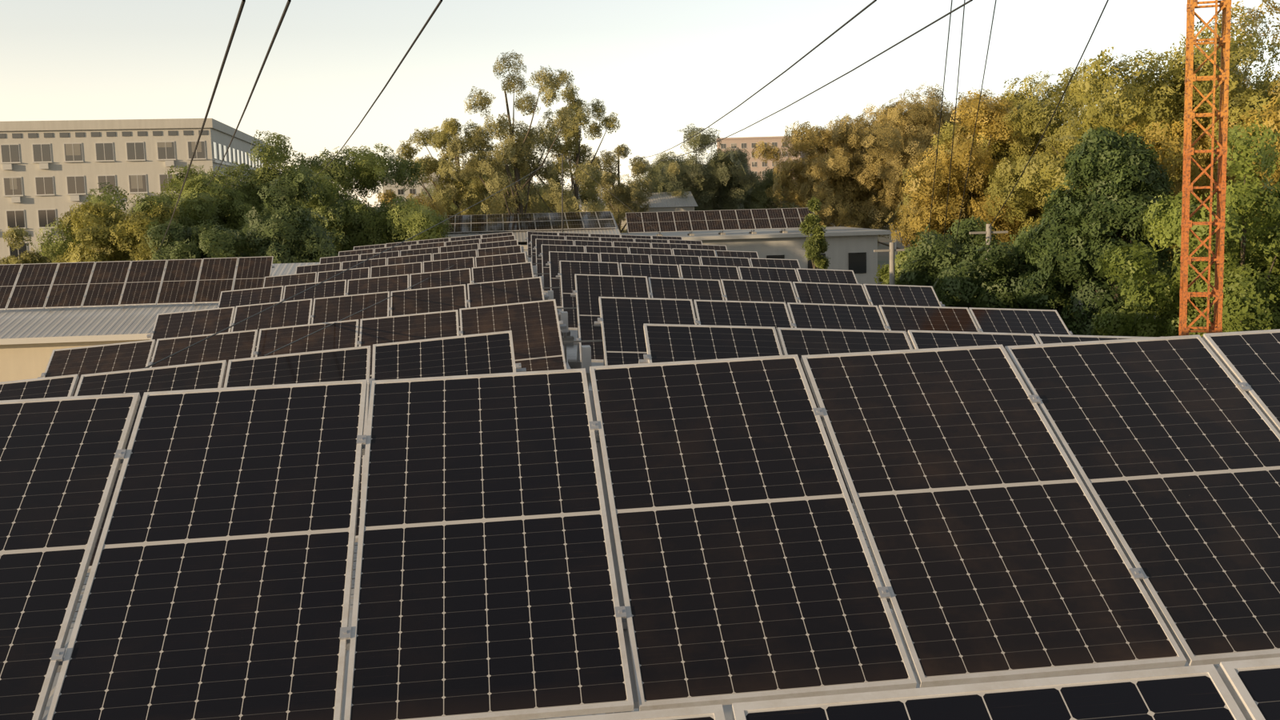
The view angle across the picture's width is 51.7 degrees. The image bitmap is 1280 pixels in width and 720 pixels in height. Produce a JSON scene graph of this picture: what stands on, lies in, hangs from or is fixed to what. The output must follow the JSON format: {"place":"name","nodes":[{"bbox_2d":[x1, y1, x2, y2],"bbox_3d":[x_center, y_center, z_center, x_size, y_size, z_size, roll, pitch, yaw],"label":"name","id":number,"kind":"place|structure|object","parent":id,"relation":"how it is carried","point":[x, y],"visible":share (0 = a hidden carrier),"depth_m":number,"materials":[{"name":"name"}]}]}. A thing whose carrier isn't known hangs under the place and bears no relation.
{"place":"outdoors","nodes":[
{"label":"outdoors","id":0,"kind":"place"},
{"bbox_2d":[0,118,277,261],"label":"building","id":1,"kind":"structure","parent":0,"point":[50,171],"depth_m":126.50,"materials":[{"name":"beige concrete"}]},
{"bbox_2d":[0,0,1279,207],"label":"sky","id":2,"kind":"structure","parent":0,"point":[664,66],"materials":[{"name":"white"}]},
{"bbox_2d":[716,136,799,207],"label":"building","id":3,"kind":"structure","parent":0,"point":[758,165],"depth_m":420.84,"materials":[{"name":"beige concrete"}]},
{"bbox_2d":[374,206,1277,331],"bbox_3d":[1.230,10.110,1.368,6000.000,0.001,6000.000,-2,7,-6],"label":"ground","id":4,"kind":"structure","parent":0,"point":[883,258],"depth_m":231.32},
{"bbox_2d":[0,225,75,271],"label":"tree","id":5,"kind":"object","parent":4,"relation":"on","point":[32,258],"visible":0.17,"depth_m":84.62,"materials":[{"name":"green plant"}]},
{"bbox_2d":[51,200,180,269],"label":"tree","id":6,"kind":"object","parent":4,"relation":"on","point":[105,231],"visible":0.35,"depth_m":64.70,"materials":[{"name":"green plant"}]},
{"bbox_2d":[32,164,268,261],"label":"tree","id":7,"kind":"object","parent":4,"relation":"on","point":[193,211],"visible":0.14,"depth_m":68.66,"materials":[{"name":"green plant"}]},
{"bbox_2d":[0,262,319,382],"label":"building","id":8,"kind":"structure","parent":4,"relation":"on","point":[31,340],"depth_m":40.43,"materials":[{"name":"grey metal"}]},
{"bbox_2d":[8,263,274,309],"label":"rack","id":9,"kind":"object","parent":8,"relation":"on","point":[158,293],"visible":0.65,"depth_m":43.02,"materials":[{"name":"silver metal"}]},
{"bbox_2d":[6,263,59,309],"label":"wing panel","id":10,"kind":"object","parent":9,"relation":"attached to","point":[33,286],"visible":1,"depth_m":42.75,"materials":[{"name":"glass"}]},
{"bbox_2d":[44,261,95,308],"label":"wing panel","id":11,"kind":"object","parent":9,"relation":"attached to","point":[70,286],"visible":1,"depth_m":42.88,"materials":[{"name":"glass"}]},
{"bbox_2d":[82,260,131,307],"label":"wing panel","id":12,"kind":"object","parent":9,"relation":"attached to","point":[106,284],"visible":1,"depth_m":43.00,"materials":[{"name":"glass"}]},
{"bbox_2d":[119,260,167,305],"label":"wing panel","id":13,"kind":"object","parent":9,"relation":"attached to","point":[143,282],"visible":1,"depth_m":43.12,"materials":[{"name":"glass"}]},
{"bbox_2d":[156,258,203,304],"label":"wing panel","id":14,"kind":"object","parent":9,"relation":"attached to","point":[180,281],"visible":1,"depth_m":43.24,"materials":[{"name":"glass"}]},
{"bbox_2d":[193,257,238,303],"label":"wing panel","id":15,"kind":"object","parent":9,"relation":"attached to","point":[217,275],"visible":0.82,"depth_m":43.44,"materials":[{"name":"glass"}]},
{"bbox_2d":[232,256,273,290],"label":"wing panel","id":16,"kind":"object","parent":9,"relation":"attached to","point":[252,272],"visible":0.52,"depth_m":43.77,"materials":[{"name":"glass"}]},
{"bbox_2d":[144,217,254,266],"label":"tree","id":17,"kind":"object","parent":4,"relation":"on","point":[186,247],"visible":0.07,"depth_m":60.41,"materials":[{"name":"green plant"}]},
{"bbox_2d":[170,129,295,234],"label":"tree","id":18,"kind":"object","parent":4,"relation":"on","point":[225,197],"visible":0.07,"depth_m":72.47,"materials":[{"name":"green plant"}]},
{"bbox_2d":[197,162,337,264],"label":"tree","id":19,"kind":"object","parent":4,"relation":"on","point":[294,234],"visible":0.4,"depth_m":58.87,"materials":[{"name":"green plant"}]},
{"bbox_2d":[228,142,427,214],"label":"tree","id":20,"kind":"object","parent":4,"relation":"on","point":[366,170],"visible":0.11,"depth_m":74.96,"materials":[{"name":"green plant"}]},
{"bbox_2d":[284,169,453,255],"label":"tree","id":21,"kind":"object","parent":4,"relation":"on","point":[350,226],"visible":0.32,"depth_m":69.09,"materials":[{"name":"green plant"}]},
{"bbox_2d":[395,117,507,215],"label":"tree","id":22,"kind":"object","parent":4,"relation":"on","point":[439,138],"visible":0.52,"depth_m":103.11,"materials":[{"name":"green plant"}]},
{"bbox_2d":[69,261,881,629],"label":"mounting rails","id":23,"kind":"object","parent":4,"relation":"on","point":[572,350],"depth_m":10.50,"materials":[{"name":"grey metal"}]},
{"bbox_2d":[37,320,566,378],"bbox_3d":[-3.680,0.465,14.539,5.918,1.332,1.853,-6,8,-6],"label":"rack","id":24,"kind":"object","parent":23,"relation":"on","point":[562,326],"visible":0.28,"depth_m":15.03,"materials":[{"name":"silver metal"}]},
{"bbox_2d":[43,339,155,395],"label":"solar panel","id":25,"kind":"object","parent":24,"relation":"attached to","point":[79,362],"visible":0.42,"depth_m":14.92,"materials":[{"name":"glass"}]},
{"bbox_2d":[149,329,258,387],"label":"solar panel","id":26,"kind":"object","parent":24,"relation":"attached to","point":[227,346],"visible":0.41,"depth_m":15.03,"materials":[{"name":"glass"}]},
{"bbox_2d":[255,319,359,356],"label":"solar panel","id":27,"kind":"object","parent":24,"relation":"attached to","point":[340,334],"visible":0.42,"depth_m":15.15,"materials":[{"name":"glass"}]},
{"bbox_2d":[359,309,459,398],"bbox_3d":[-2.548,0.141,14.583,1.134,0.035,2.278,-6,36,-6],"label":"solar panel","id":28,"kind":"object","parent":24,"relation":"attached to","point":[406,327],"visible":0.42,"depth_m":15.26,"materials":[{"name":"glass"}]},
{"bbox_2d":[459,299,566,371],"bbox_3d":[-1.405,0.018,14.696,1.134,0.037,2.278,-6,37,-6],"label":"solar panel","id":29,"kind":"object","parent":24,"relation":"attached to","point":[534,326],"visible":0.48,"depth_m":15.20,"materials":[{"name":"glass"}]},
{"bbox_2d":[147,292,548,338],"bbox_3d":[-4.204,-0.104,19.215,5.918,1.332,1.853,-6,8,-6],"label":"rack","id":30,"kind":"object","parent":23,"relation":"on","point":[546,297],"visible":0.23,"depth_m":19.68,"materials":[{"name":"silver metal"}]},
{"bbox_2d":[150,306,235,361],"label":"solar panel","id":31,"kind":"object","parent":30,"relation":"attached to","point":[191,322],"visible":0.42,"depth_m":19.55,"materials":[{"name":"glass"}]},
{"bbox_2d":[231,298,312,351],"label":"solar panel","id":32,"kind":"object","parent":30,"relation":"attached to","point":[291,313],"visible":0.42,"depth_m":19.65,"materials":[{"name":"glass"}]},
{"bbox_2d":[311,291,389,340],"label":"solar panel","id":33,"kind":"object","parent":30,"relation":"attached to","point":[331,309],"visible":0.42,"depth_m":19.77,"materials":[{"name":"glass"}]},
{"bbox_2d":[390,284,467,331],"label":"solar panel","id":34,"kind":"object","parent":30,"relation":"attached to","point":[428,300],"visible":0.42,"depth_m":19.89,"materials":[{"name":"glass"}]},
{"bbox_2d":[467,276,544,307],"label":"solar panel","id":35,"kind":"object","parent":30,"relation":"attached to","point":[505,292],"visible":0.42,"depth_m":20.01,"materials":[{"name":"glass"}]},
{"bbox_2d":[216,274,535,307],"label":"clamps","id":36,"kind":"object","parent":23,"relation":"on","point":[472,282],"visible":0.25,"depth_m":24.35,"materials":[{"name":"silver metal"}]},
{"bbox_2d":[217,285,283,331],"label":"solar panel","id":37,"kind":"object","parent":36,"relation":"attached to","point":[230,298],"visible":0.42,"depth_m":24.28,"materials":[{"name":"glass"}]},
{"bbox_2d":[283,279,346,323],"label":"solar panel","id":38,"kind":"object","parent":36,"relation":"attached to","point":[330,289],"visible":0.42,"depth_m":24.39,"materials":[{"name":"glass"}]},
{"bbox_2d":[347,274,408,315],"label":"solar panel","id":39,"kind":"object","parent":36,"relation":"attached to","point":[378,284],"visible":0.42,"depth_m":24.51,"materials":[{"name":"glass"}]},
{"bbox_2d":[409,268,471,307],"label":"solar panel","id":40,"kind":"object","parent":36,"relation":"attached to","point":[450,278],"visible":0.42,"depth_m":24.62,"materials":[{"name":"glass"}]},
{"bbox_2d":[472,261,533,283],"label":"solar panel","id":41,"kind":"object","parent":36,"relation":"attached to","point":[502,272],"visible":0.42,"depth_m":24.73,"materials":[{"name":"glass"}]},
{"bbox_2d":[368,363,526,387],"bbox_3d":[-3.727,1.019,9.796,5.918,1.482,1.853,-6,8,-6],"label":"rack","id":42,"kind":"object","parent":23,"relation":"on","point":[518,367],"visible":0.14,"depth_m":10.50,"materials":[{"name":"silver metal"}]},
{"bbox_2d":[0,374,79,400],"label":"solar panel","id":43,"kind":"object","parent":42,"relation":"attached to","point":[58,386],"visible":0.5,"depth_m":10.43,"materials":[{"name":"glass"}]},
{"bbox_2d":[74,360,227,572],"bbox_3d":[-3.748,0.734,9.716,1.134,0.035,2.278,-6,36,-6],"label":"solar panel","id":44,"kind":"object","parent":42,"relation":"attached to","point":[200,375],"visible":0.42,"depth_m":10.47,"materials":[{"name":"glass"}]},
{"bbox_2d":[223,345,371,542],"bbox_3d":[-2.605,0.616,9.830,1.134,0.035,2.278,-6,36,-6],"label":"solar panel","id":45,"kind":"object","parent":42,"relation":"attached to","point":[347,364],"visible":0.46,"depth_m":10.55,"materials":[{"name":"glass"}]},
{"bbox_2d":[372,330,515,379],"bbox_3d":[-1.461,0.497,9.944,1.134,0.037,2.278,-6,37,-6],"label":"solar panel","id":46,"kind":"object","parent":42,"relation":"attached to","point":[483,354],"visible":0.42,"depth_m":10.63,"materials":[{"name":"glass"}]},
{"bbox_2d":[545,261,560,320],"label":"rack","id":47,"kind":"object","parent":23,"relation":"on","point":[547,264],"visible":0.08,"depth_m":29.53,"materials":[{"name":"silver metal"}]},
{"bbox_2d":[548,251,599,307],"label":"solar panel","id":48,"kind":"object","parent":47,"relation":"attached to","point":[555,258],"visible":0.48,"depth_m":29.70,"materials":[{"name":"glass"}]},
{"bbox_2d":[556,272,859,345],"bbox_3d":[1.393,-0.940,24.747,5.918,1.332,1.853,1,7,-7],"label":"rack","id":49,"kind":"object","parent":23,"relation":"on","point":[569,337],"visible":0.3,"depth_m":23.89,"materials":[{"name":"silver metal"}]},
{"bbox_2d":[559,260,619,330],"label":"solar panel","id":50,"kind":"object","parent":49,"relation":"attached to","point":[569,270],"visible":0.48,"depth_m":24.96,"materials":[{"name":"glass"}]},
{"bbox_2d":[620,262,679,292],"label":"solar panel","id":51,"kind":"object","parent":49,"relation":"attached to","point":[659,270],"visible":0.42,"depth_m":25.26,"materials":[{"name":"glass"}]},
{"bbox_2d":[679,264,739,295],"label":"solar panel","id":52,"kind":"object","parent":49,"relation":"attached to","point":[706,272],"visible":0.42,"depth_m":25.39,"materials":[{"name":"glass"}]},
{"bbox_2d":[568,290,944,380],"bbox_3d":[1.917,-0.371,20.071,5.918,1.332,1.853,1,7,-7],"label":"rack","id":53,"kind":"object","parent":23,"relation":"on","point":[575,364],"visible":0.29,"depth_m":20.23,"materials":[{"name":"silver metal"}]},
{"bbox_2d":[574,273,650,362],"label":"solar panel","id":54,"kind":"object","parent":53,"relation":"attached to","point":[590,289],"visible":0.53,"depth_m":20.20,"materials":[{"name":"glass"}]},
{"bbox_2d":[648,277,724,320],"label":"solar panel","id":55,"kind":"object","parent":53,"relation":"attached to","point":[693,289],"visible":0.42,"depth_m":20.54,"materials":[{"name":"glass"}]},
{"bbox_2d":[720,279,797,322],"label":"solar panel","id":56,"kind":"object","parent":53,"relation":"attached to","point":[755,290],"visible":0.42,"depth_m":20.67,"materials":[{"name":"glass"}]},
{"bbox_2d":[792,281,870,305],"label":"solar panel","id":57,"kind":"object","parent":53,"relation":"attached to","point":[824,293],"visible":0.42,"depth_m":20.80,"materials":[{"name":"glass"}]},
{"bbox_2d":[863,284,941,324],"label":"solar panel","id":58,"kind":"object","parent":53,"relation":"attached to","point":[878,294],"visible":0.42,"depth_m":20.93,"materials":[{"name":"glass"}]},
{"bbox_2d":[638,344,914,363],"bbox_3d":[3.541,0.722,10.777,7.074,1.452,1.853,1,7,-7],"label":"rack","id":59,"kind":"object","parent":23,"relation":"on","point":[646,358],"visible":0.07,"depth_m":10.82,"materials":[{"name":"silver metal"}]},
{"bbox_2d":[643,323,782,363],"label":"solar panel","id":60,"kind":"object","parent":59,"relation":"attached to","point":[670,342],"visible":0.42,"depth_m":11.08,"materials":[{"name":"glass"}]},
{"bbox_2d":[776,327,912,508],"bbox_3d":[1.832,0.411,10.505,1.134,0.036,2.278,1,35,-7],"label":"solar panel","id":61,"kind":"object","parent":59,"relation":"attached to","point":[799,342],"visible":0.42,"depth_m":11.27,"materials":[{"name":"glass"}]},
{"bbox_2d":[907,329,1038,348],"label":"solar panel","id":62,"kind":"object","parent":59,"relation":"attached to","point":[924,339],"visible":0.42,"depth_m":11.46,"materials":[{"name":"glass"}]},
{"bbox_2d":[594,317,1074,365],"bbox_3d":[2.441,0.198,15.394,5.918,1.332,1.853,1,7,-7],"label":"rack","id":63,"kind":"object","parent":23,"relation":"on","point":[598,323],"visible":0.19,"depth_m":15.63,"materials":[{"name":"silver metal"}]},
{"bbox_2d":[598,296,696,365],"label":"solar panel","id":64,"kind":"object","parent":63,"relation":"attached to","point":[624,320],"visible":0.48,"depth_m":15.59,"materials":[{"name":"glass"}]},
{"bbox_2d":[693,300,792,355],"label":"solar panel","id":65,"kind":"object","parent":63,"relation":"attached to","point":[776,314],"visible":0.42,"depth_m":15.88,"materials":[{"name":"glass"}]},
{"bbox_2d":[787,302,887,330],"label":"solar panel","id":66,"kind":"object","parent":63,"relation":"attached to","point":[834,316],"visible":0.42,"depth_m":16.02,"materials":[{"name":"glass"}]},
{"bbox_2d":[878,304,978,343],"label":"solar panel","id":67,"kind":"object","parent":63,"relation":"attached to","point":[906,318],"visible":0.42,"depth_m":16.15,"materials":[{"name":"glass"}]},
{"bbox_2d":[968,307,1071,335],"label":"solar panel","id":68,"kind":"object","parent":63,"relation":"attached to","point":[1026,321],"visible":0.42,"depth_m":16.28,"materials":[{"name":"glass"}]},
{"bbox_2d":[431,51,605,215],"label":"tree","id":69,"kind":"object","parent":4,"relation":"on","point":[520,150],"visible":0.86,"depth_m":100.14,"materials":[{"name":"green plant"}]},
{"bbox_2d":[517,84,620,212],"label":"tree","id":70,"kind":"object","parent":4,"relation":"on","point":[571,151],"visible":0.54,"depth_m":108.93,"materials":[{"name":"green plant"}]},
{"bbox_2d":[579,143,655,232],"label":"tree","id":71,"kind":"object","parent":4,"relation":"on","point":[622,193],"visible":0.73,"depth_m":117.76,"materials":[{"name":"green plant"}]},
{"bbox_2d":[42,581,1219,719],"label":"mount","id":72,"kind":"object","parent":4,"relation":"on","point":[727,711],"depth_m":7.39,"materials":[{"name":"grey metal"}]},
{"bbox_2d":[50,382,1250,714],"bbox_3d":[-0.127,1.319,6.283,14.010,2.112,1.853,-3,7,-6],"label":"rack","id":73,"kind":"object","parent":72,"relation":"on","point":[620,611],"visible":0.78,"depth_m":5.94,"materials":[{"name":"silver metal"}]},
{"bbox_2d":[0,392,140,719],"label":"solar panel","id":74,"kind":"object","parent":73,"relation":"attached to","point":[59,466],"visible":1,"depth_m":6.07,"materials":[{"name":"glass"}]},
{"bbox_2d":[45,379,367,719],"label":"solar panel","id":75,"kind":"object","parent":73,"relation":"attached to","point":[218,585],"visible":1,"depth_m":5.84,"materials":[{"name":"glass"}]},
{"bbox_2d":[344,368,633,719],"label":"solar panel","id":76,"kind":"object","parent":73,"relation":"attached to","point":[485,586],"visible":1,"depth_m":5.89,"materials":[{"name":"glass"}]},
{"bbox_2d":[589,354,916,711],"bbox_3d":[0.428,0.688,6.225,1.134,0.038,2.278,-3,36,-6],"label":"solar panel","id":77,"kind":"object","parent":73,"relation":"attached to","point":[747,570],"visible":0.91,"depth_m":6.01,"materials":[{"name":"glass"}]},
{"bbox_2d":[800,344,1186,687],"bbox_3d":[1.575,0.625,6.346,1.134,0.037,2.278,-3,36,-6],"label":"solar panel","id":78,"kind":"object","parent":73,"relation":"attached to","point":[998,554],"visible":0.97,"depth_m":6.13,"materials":[{"name":"glass"}]},
{"bbox_2d":[1004,334,1279,665],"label":"solar panel","id":79,"kind":"object","parent":73,"relation":"attached to","point":[1170,446],"visible":0.91,"depth_m":6.47,"materials":[{"name":"glass"}]},
{"bbox_2d":[1202,328,1279,433],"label":"solar panel","id":80,"kind":"object","parent":73,"relation":"attached to","point":[1251,359],"visible":1,"depth_m":7.23,"materials":[{"name":"glass"}]},
{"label":"rack","id":81,"kind":"object","parent":72,"relation":"on","visible":0},
{"bbox_2d":[539,704,725,719],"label":"solar panel","id":82,"kind":"object","parent":81,"relation":"attached to","point":[714,712],"visible":1,"depth_m":2.92,"materials":[{"name":"metal"}]},
{"bbox_2d":[731,664,1246,719],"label":"solar panel","id":83,"kind":"object","parent":81,"relation":"attached to","point":[1200,692],"visible":1,"depth_m":2.97,"materials":[{"name":"glass"}]},
{"bbox_2d":[1216,656,1279,719],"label":"solar panel","id":84,"kind":"object","parent":81,"relation":"attached to","point":[1253,686],"visible":0.92,"depth_m":3.02,"materials":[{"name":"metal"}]},
{"bbox_2d":[577,191,698,231],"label":"gable building","id":85,"kind":"structure","parent":4,"relation":"on","point":[664,202],"depth_m":123.18,"materials":[{"name":"grey metal"}]},
{"bbox_2d":[441,212,895,297],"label":"building","id":86,"kind":"structure","parent":4,"relation":"on","point":[851,248],"depth_m":94.78,"materials":[{"name":"grey"}]},
{"bbox_2d":[620,123,761,227],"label":"tree","id":87,"kind":"object","parent":4,"relation":"on","point":[718,180],"visible":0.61,"depth_m":129.72,"materials":[{"name":"green plant"}]},
{"bbox_2d":[736,167,804,228],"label":"tree","id":88,"kind":"object","parent":4,"relation":"on","point":[760,199],"visible":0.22,"depth_m":136.54,"materials":[{"name":"green plant"}]},
{"bbox_2d":[798,196,830,269],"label":"tree","id":89,"kind":"object","parent":4,"relation":"on","point":[815,245],"visible":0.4,"depth_m":69.81,"materials":[{"name":"green plant"}]},
{"bbox_2d":[751,107,906,247],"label":"tree","id":90,"kind":"object","parent":4,"relation":"on","point":[793,173],"visible":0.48,"depth_m":117.58,"materials":[{"name":"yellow plant"}]},
{"bbox_2d":[780,81,1003,248],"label":"tree","id":91,"kind":"object","parent":4,"relation":"on","point":[910,137],"visible":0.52,"depth_m":113.18,"materials":[{"name":"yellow plant"}]},
{"bbox_2d":[873,224,1007,299],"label":"poles","id":92,"kind":"object","parent":4,"relation":"on","point":[988,233],"visible":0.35,"depth_m":49.95,"materials":[{"name":"concrete"}]},
{"bbox_2d":[144,0,1108,367],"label":"wires","id":93,"kind":"object","parent":92,"relation":"attached to","point":[239,13],"visible":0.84,"depth_m":26.33,"materials":[{"name":"grey"}]},
{"bbox_2d":[884,86,1045,257],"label":"tree","id":94,"kind":"object","parent":4,"relation":"on","point":[918,217],"visible":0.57,"depth_m":63.93,"materials":[{"name":"yellow plant"}]},
{"bbox_2d":[894,68,1078,235],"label":"tree","id":95,"kind":"object","parent":4,"relation":"on","point":[1018,147],"visible":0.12,"depth_m":69.49,"materials":[{"name":"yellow plant"}]},
{"bbox_2d":[897,215,1097,335],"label":"tree","id":96,"kind":"object","parent":4,"relation":"on","point":[924,270],"visible":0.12,"depth_m":49.02,"materials":[{"name":"green plant"}]},
{"bbox_2d":[932,228,1083,335],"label":"tree","id":97,"kind":"object","parent":4,"relation":"on","point":[978,277],"visible":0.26,"depth_m":44.91,"materials":[{"name":"green plant"}]},
{"bbox_2d":[978,64,1202,251],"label":"tree","id":98,"kind":"object","parent":4,"relation":"on","point":[1030,120],"visible":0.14,"depth_m":61.09,"materials":[{"name":"green plant"}]},
{"bbox_2d":[1008,125,1213,336],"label":"tree","id":99,"kind":"object","parent":4,"relation":"on","point":[1080,232],"visible":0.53,"depth_m":41.22,"materials":[{"name":"green plant"}]},
{"bbox_2d":[1016,4,1279,263],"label":"tree","id":100,"kind":"object","parent":4,"relation":"on","point":[1158,101],"visible":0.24,"depth_m":46.80,"materials":[{"name":"green plant"}]},
{"bbox_2d":[1035,0,1279,324],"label":"tree","id":101,"kind":"object","parent":4,"relation":"on","point":[1256,14],"depth_m":59.50,"materials":[{"name":"green plant"}]},
{"bbox_2d":[1090,119,1279,337],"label":"tree","id":102,"kind":"object","parent":4,"relation":"on","point":[1251,301],"visible":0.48,"depth_m":35.51,"materials":[{"name":"green plant"}]},
{"bbox_2d":[1108,66,1279,289],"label":"tree","id":103,"kind":"object","parent":4,"relation":"on","point":[1272,119],"visible":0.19,"depth_m":44.12,"materials":[{"name":"green plant"}]},
{"bbox_2d":[1178,0,1231,335],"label":"lattice tower","id":104,"kind":"structure","parent":0,"point":[1221,114],"depth_m":25.68,"materials":[{"name":"metal"}]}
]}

